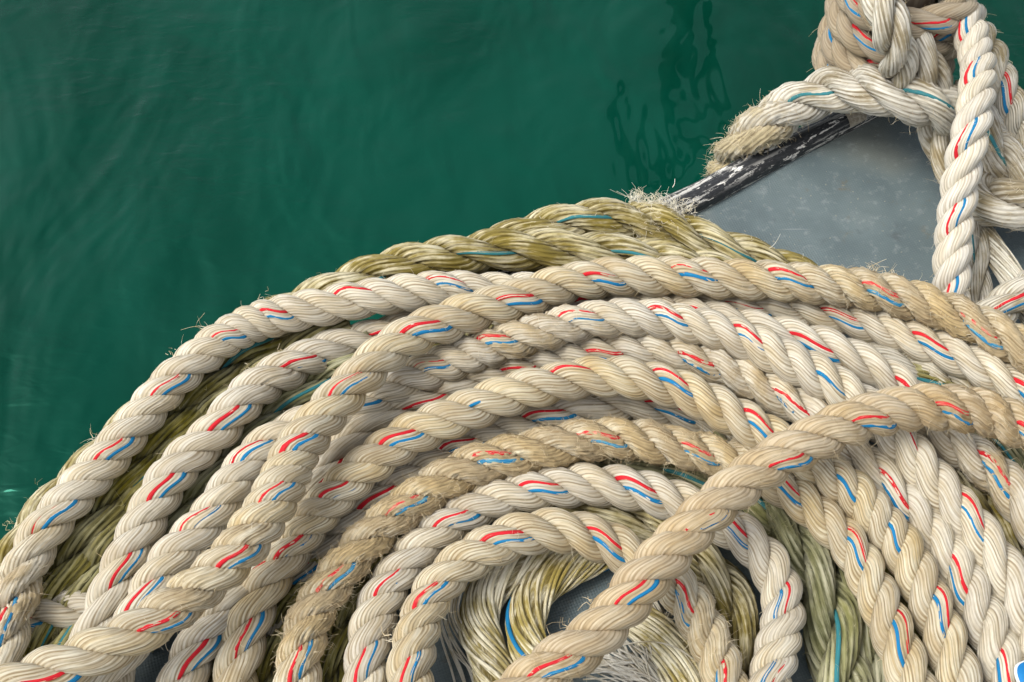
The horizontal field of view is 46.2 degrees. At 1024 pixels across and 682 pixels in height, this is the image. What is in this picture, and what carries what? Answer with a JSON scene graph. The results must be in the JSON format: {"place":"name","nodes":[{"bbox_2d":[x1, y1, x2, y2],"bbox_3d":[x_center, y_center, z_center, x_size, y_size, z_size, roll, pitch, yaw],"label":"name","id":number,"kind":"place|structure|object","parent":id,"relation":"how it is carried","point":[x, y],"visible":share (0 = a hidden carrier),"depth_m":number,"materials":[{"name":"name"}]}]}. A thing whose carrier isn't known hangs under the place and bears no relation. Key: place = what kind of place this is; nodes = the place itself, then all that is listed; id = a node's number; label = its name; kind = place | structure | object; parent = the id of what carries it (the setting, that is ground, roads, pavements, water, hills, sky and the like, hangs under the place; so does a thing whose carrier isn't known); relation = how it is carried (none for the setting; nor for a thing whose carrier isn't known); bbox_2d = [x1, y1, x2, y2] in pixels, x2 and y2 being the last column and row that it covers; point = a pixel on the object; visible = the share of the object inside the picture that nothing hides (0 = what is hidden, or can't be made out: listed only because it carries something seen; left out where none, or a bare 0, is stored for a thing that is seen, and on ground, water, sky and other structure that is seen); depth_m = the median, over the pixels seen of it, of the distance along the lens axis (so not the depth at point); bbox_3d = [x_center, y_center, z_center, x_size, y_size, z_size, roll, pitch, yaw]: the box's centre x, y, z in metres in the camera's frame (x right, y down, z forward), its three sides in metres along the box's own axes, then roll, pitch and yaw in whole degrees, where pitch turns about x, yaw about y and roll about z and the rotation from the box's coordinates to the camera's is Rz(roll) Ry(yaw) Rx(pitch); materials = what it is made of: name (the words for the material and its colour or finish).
{"place":"outdoors","nodes":[
{"label":"outdoors","id":0,"kind":"place"},
{"bbox_2d":[0,0,1023,539],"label":"water","id":1,"kind":"structure","parent":0,"point":[172,172],"depth_m":2.80,"materials":[{"name":"teal liquid"}]},
{"bbox_2d":[134,112,1023,681],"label":"boat","id":2,"kind":"object","parent":1,"relation":"on","point":[854,190],"visible":0.2,"depth_m":1.61,"materials":[{"name":"painted metal"},{"name":"worn black paint"}]},
{"bbox_2d":[29,590,86,632],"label":"mooring rope","id":3,"kind":"object","parent":2,"relation":"on","point":[55,614],"visible":0.33,"depth_m":1.25,"materials":[{"name":"beige fabric"}]},
{"bbox_2d":[0,368,218,565],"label":"old rope","id":4,"kind":"object","parent":2,"relation":"on","point":[28,508],"visible":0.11,"depth_m":1.31,"materials":[{"name":"beige fabric"}]},
{"bbox_2d":[23,337,283,657],"bbox_3d":[-0.425,0.276,1.280,0.183,0.075,0.883,17,60,10],"label":"old rope","id":5,"kind":"object","parent":2,"relation":"on","point":[69,566],"visible":0.4,"depth_m":1.32,"materials":[{"name":"green fabric"}]},
{"bbox_2d":[48,319,351,644],"bbox_3d":[-0.405,0.293,1.273,0.173,0.071,0.857,18,60,11],"label":"old rope","id":6,"kind":"object","parent":2,"relation":"on","point":[103,539],"visible":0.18,"depth_m":1.30,"materials":[{"name":"fabric"}]},
{"bbox_2d":[208,658,214,681],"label":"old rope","id":7,"kind":"object","parent":2,"relation":"on","point":[210,678],"visible":0.02,"depth_m":1.24,"materials":[{"name":"brown fabric"}]},
{"bbox_2d":[151,331,368,652],"bbox_3d":[-0.306,0.148,1.358,0.108,0.076,0.457,30,63,17],"label":"old rope","id":8,"kind":"object","parent":2,"relation":"on","point":[290,399],"visible":0.2,"depth_m":1.38,"materials":[{"name":"fabric"}]},
{"bbox_2d":[255,557,321,681],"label":"old rope","id":9,"kind":"object","parent":2,"relation":"on","point":[265,670],"visible":0.2,"depth_m":1.24,"materials":[{"name":"brown fabric"}]},
{"bbox_2d":[320,535,401,681],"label":"old rope","id":10,"kind":"object","parent":2,"relation":"on","point":[332,667],"visible":0.2,"depth_m":1.24,"materials":[{"name":"brown fabric"}]},
{"bbox_2d":[440,593,473,681],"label":"loose yarns","id":11,"kind":"object","parent":2,"relation":"on","point":[453,652],"visible":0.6,"depth_m":1.27,"materials":[{"name":"fabric"}]},
{"bbox_2d":[265,226,750,338],"bbox_3d":[0.007,-0.071,1.488,0.709,0.094,0.142,-6,58,-3],"label":"old rope","id":12,"kind":"object","parent":2,"relation":"on","point":[482,251],"visible":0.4,"depth_m":1.47,"materials":[{"name":"beige fabric"}]},
{"bbox_2d":[458,550,559,681],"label":"unlaid strand","id":13,"kind":"object","parent":2,"relation":"on","point":[480,634],"visible":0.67,"depth_m":1.26,"materials":[{"name":"fabric"}]},
{"bbox_2d":[0,252,1023,681],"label":"mooring rope","id":14,"kind":"object","parent":2,"relation":"on","point":[220,568],"visible":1,"depth_m":1.32,"materials":[{"name":"beige fabric"}]},
{"bbox_2d":[0,268,1023,663],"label":"mooring rope","id":15,"kind":"object","parent":2,"relation":"on","point":[82,484],"visible":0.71,"depth_m":1.37,"materials":[{"name":"beige fabric"}]},
{"bbox_2d":[68,293,1023,639],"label":"mooring rope","id":16,"kind":"object","parent":2,"relation":"on","point":[982,465],"visible":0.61,"depth_m":1.32,"materials":[{"name":"beige fabric"}]},
{"bbox_2d":[90,298,1023,681],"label":"mooring rope","id":17,"kind":"object","parent":2,"relation":"on","point":[218,504],"visible":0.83,"depth_m":1.33,"materials":[{"name":"beige fabric"}]},
{"bbox_2d":[1014,660,1023,681],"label":"plastic tag","id":18,"kind":"object","parent":17,"relation":"on","point":[1019,671],"visible":1,"depth_m":1.16,"materials":[{"name":"blue plastic"}]},
{"bbox_2d":[505,552,609,661],"bbox_3d":[0.050,0.287,1.281,0.106,0.050,0.238,21,60,13],"label":"unlaid strand","id":19,"kind":"object","parent":2,"relation":"on","point":[544,586],"visible":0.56,"depth_m":1.28,"materials":[{"name":"fabric"}]},
{"bbox_2d":[342,462,806,681],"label":"mooring rope","id":20,"kind":"object","parent":2,"relation":"on","point":[760,554],"visible":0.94,"depth_m":1.26,"materials":[{"name":"beige fabric"}]},
{"bbox_2d":[469,458,755,531],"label":"old rope","id":21,"kind":"object","parent":2,"relation":"on","point":[698,480],"visible":0.12,"depth_m":1.35,"materials":[{"name":"fabric"}]},
{"bbox_2d":[433,324,827,403],"bbox_3d":[0.164,0.016,1.457,0.577,0.079,0.125,8,58,5],"label":"old rope","id":22,"kind":"object","parent":2,"relation":"on","point":[491,325],"depth_m":1.45,"materials":[{"name":"beige fabric"}]},
{"bbox_2d":[583,640,693,681],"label":"loose yarns","id":23,"kind":"object","parent":2,"relation":"on","point":[625,665],"visible":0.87,"depth_m":1.24,"materials":[{"name":"fabric"}]},
{"bbox_2d":[523,504,759,678],"bbox_3d":[0.200,0.386,1.218,0.216,0.071,0.636,-20,60,-12],"label":"old rope","id":24,"kind":"object","parent":2,"relation":"on","point":[726,581],"visible":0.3,"depth_m":1.27,"materials":[{"name":"fabric"}]},
{"bbox_2d":[378,507,748,681],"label":"mooring rope","id":25,"kind":"object","parent":24,"relation":"on","point":[687,601],"visible":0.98,"depth_m":1.23,"materials":[{"name":"beige fabric"}]},
{"bbox_2d":[493,374,1023,681],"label":"crossing rope","id":26,"kind":"object","parent":25,"relation":"on","point":[583,643],"visible":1,"depth_m":1.19,"materials":[{"name":"beige fabric"}]},
{"bbox_2d":[488,182,816,271],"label":"old rope","id":27,"kind":"object","parent":2,"relation":"on","point":[646,219],"visible":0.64,"depth_m":1.50,"materials":[{"name":"beige fabric"}]},
{"bbox_2d":[652,601,671,619],"bbox_3d":[0.185,0.323,1.272,0.078,0.057,0.166,-16,59,-10],"label":"unlaid strand","id":28,"kind":"object","parent":2,"relation":"on","point":[659,607],"visible":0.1,"depth_m":1.28,"materials":[{"name":"fabric"}]},
{"bbox_2d":[628,607,700,681],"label":"unlaid strand","id":29,"kind":"object","parent":2,"relation":"on","point":[670,663],"visible":0.68,"depth_m":1.24,"materials":[{"name":"fabric"}]},
{"bbox_2d":[713,431,874,681],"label":"old rope","id":30,"kind":"object","parent":2,"relation":"on","point":[833,631],"visible":0.51,"depth_m":1.25,"materials":[{"name":"fabric"}]},
{"bbox_2d":[266,394,733,636],"bbox_3d":[-0.002,0.164,1.341,0.637,0.086,0.184,-16,59,-10],"label":"mooring rope","id":31,"kind":"object","parent":30,"relation":"on","point":[592,406],"visible":0.38,"depth_m":1.34,"materials":[{"name":"beige fabric"}]},
{"bbox_2d":[818,490,884,681],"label":"old rope","id":32,"kind":"object","parent":2,"relation":"on","point":[867,650],"visible":0.11,"depth_m":1.24,"materials":[{"name":"fabric"}]},
{"bbox_2d":[271,410,937,681],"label":"mooring rope","id":33,"kind":"object","parent":32,"relation":"on","point":[407,505],"visible":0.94,"depth_m":1.26,"materials":[{"name":"beige fabric"}]},
{"bbox_2d":[700,64,1007,176],"bbox_3d":[0.456,-0.260,1.647,0.391,0.338,0.121,9,58,5],"label":"post rope","id":34,"kind":"object","parent":2,"relation":"on","point":[779,114],"visible":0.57,"depth_m":1.57,"materials":[{"name":"beige fabric"}]},
{"bbox_2d":[867,538,934,675],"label":"old rope","id":35,"kind":"object","parent":2,"relation":"on","point":[903,601],"depth_m":1.27,"materials":[{"name":"brown fabric"}]},
{"bbox_2d":[903,0,934,8],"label":"mooring post","id":36,"kind":"object","parent":2,"relation":"on","point":[919,4],"visible":0.05,"depth_m":1.50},
{"bbox_2d":[860,0,918,88],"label":"post rope","id":37,"kind":"object","parent":36,"relation":"hanging from","point":[893,39],"visible":0.73,"depth_m":1.43,"materials":[{"name":"beige fabric"}]},
{"bbox_2d":[810,0,978,73],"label":"post rope","id":38,"kind":"object","parent":36,"relation":"attached to","point":[843,41],"visible":0.51,"depth_m":1.52,"materials":[{"name":"beige fabric"}]},
{"bbox_2d":[869,342,973,387],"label":"mooring rope","id":39,"kind":"object","parent":2,"relation":"on","point":[909,362],"visible":0.26,"depth_m":1.41,"materials":[{"name":"beige fabric"}]},
{"bbox_2d":[913,363,954,384],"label":"old rope","id":40,"kind":"object","parent":2,"relation":"on","point":[924,375],"visible":0.16,"depth_m":1.41,"materials":[{"name":"beige fabric"}]},
{"bbox_2d":[900,31,992,302],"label":"post rope","id":41,"kind":"object","parent":2,"relation":"on","point":[934,68],"visible":0.39,"depth_m":1.50,"materials":[{"name":"beige fabric"}]},
{"bbox_2d":[932,0,1004,330],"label":"post rope","id":42,"kind":"object","parent":2,"relation":"on","point":[967,147],"visible":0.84,"depth_m":1.44,"materials":[{"name":"beige fabric"}]},
{"bbox_2d":[967,642,983,681],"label":"old rope","id":43,"kind":"object","parent":2,"relation":"on","point":[972,648],"depth_m":1.26,"materials":[{"name":"brown fabric"}]},
{"bbox_2d":[156,334,1023,681],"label":"mooring rope","id":44,"kind":"object","parent":43,"relation":"on","point":[962,574],"visible":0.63,"depth_m":1.29,"materials":[{"name":"beige fabric"}]},
{"bbox_2d":[213,355,982,681],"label":"mooring rope","id":45,"kind":"object","parent":44,"relation":"on","point":[357,473],"visible":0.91,"depth_m":1.27,"materials":[{"name":"beige fabric"}]},
{"bbox_2d":[934,169,1023,231],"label":"post rope","id":46,"kind":"object","parent":2,"relation":"on","point":[1001,208],"visible":0.69,"depth_m":1.48,"materials":[{"name":"beige fabric"}]},
{"bbox_2d":[953,79,1023,179],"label":"post rope","id":47,"kind":"object","parent":2,"relation":"on","point":[1004,157],"visible":0.34,"depth_m":1.51,"materials":[{"name":"beige fabric"}]},
{"bbox_2d":[954,468,1023,556],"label":"old rope","id":48,"kind":"object","parent":2,"relation":"on","point":[986,502],"visible":0.14,"depth_m":1.33,"materials":[{"name":"fabric"}]},
{"bbox_2d":[966,266,1023,345],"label":"post rope","id":49,"kind":"object","parent":2,"relation":"on","point":[1008,295],"visible":0.27,"depth_m":1.43,"materials":[{"name":"beige fabric"}]},
{"bbox_2d":[973,431,1023,468],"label":"old rope","id":50,"kind":"object","parent":2,"relation":"on","point":[1010,454],"visible":0.09,"depth_m":1.36,"materials":[{"name":"green fabric"}]},
{"bbox_2d":[977,1,1023,145],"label":"post rope","id":51,"kind":"object","parent":2,"relation":"on","point":[1009,101],"visible":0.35,"depth_m":1.55,"materials":[{"name":"beige fabric"}]},
{"bbox_2d":[986,227,1023,324],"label":"rope","id":52,"kind":"object","parent":2,"relation":"on","point":[1004,265],"visible":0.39,"depth_m":1.50,"materials":[{"name":"fabric"}]}
]}

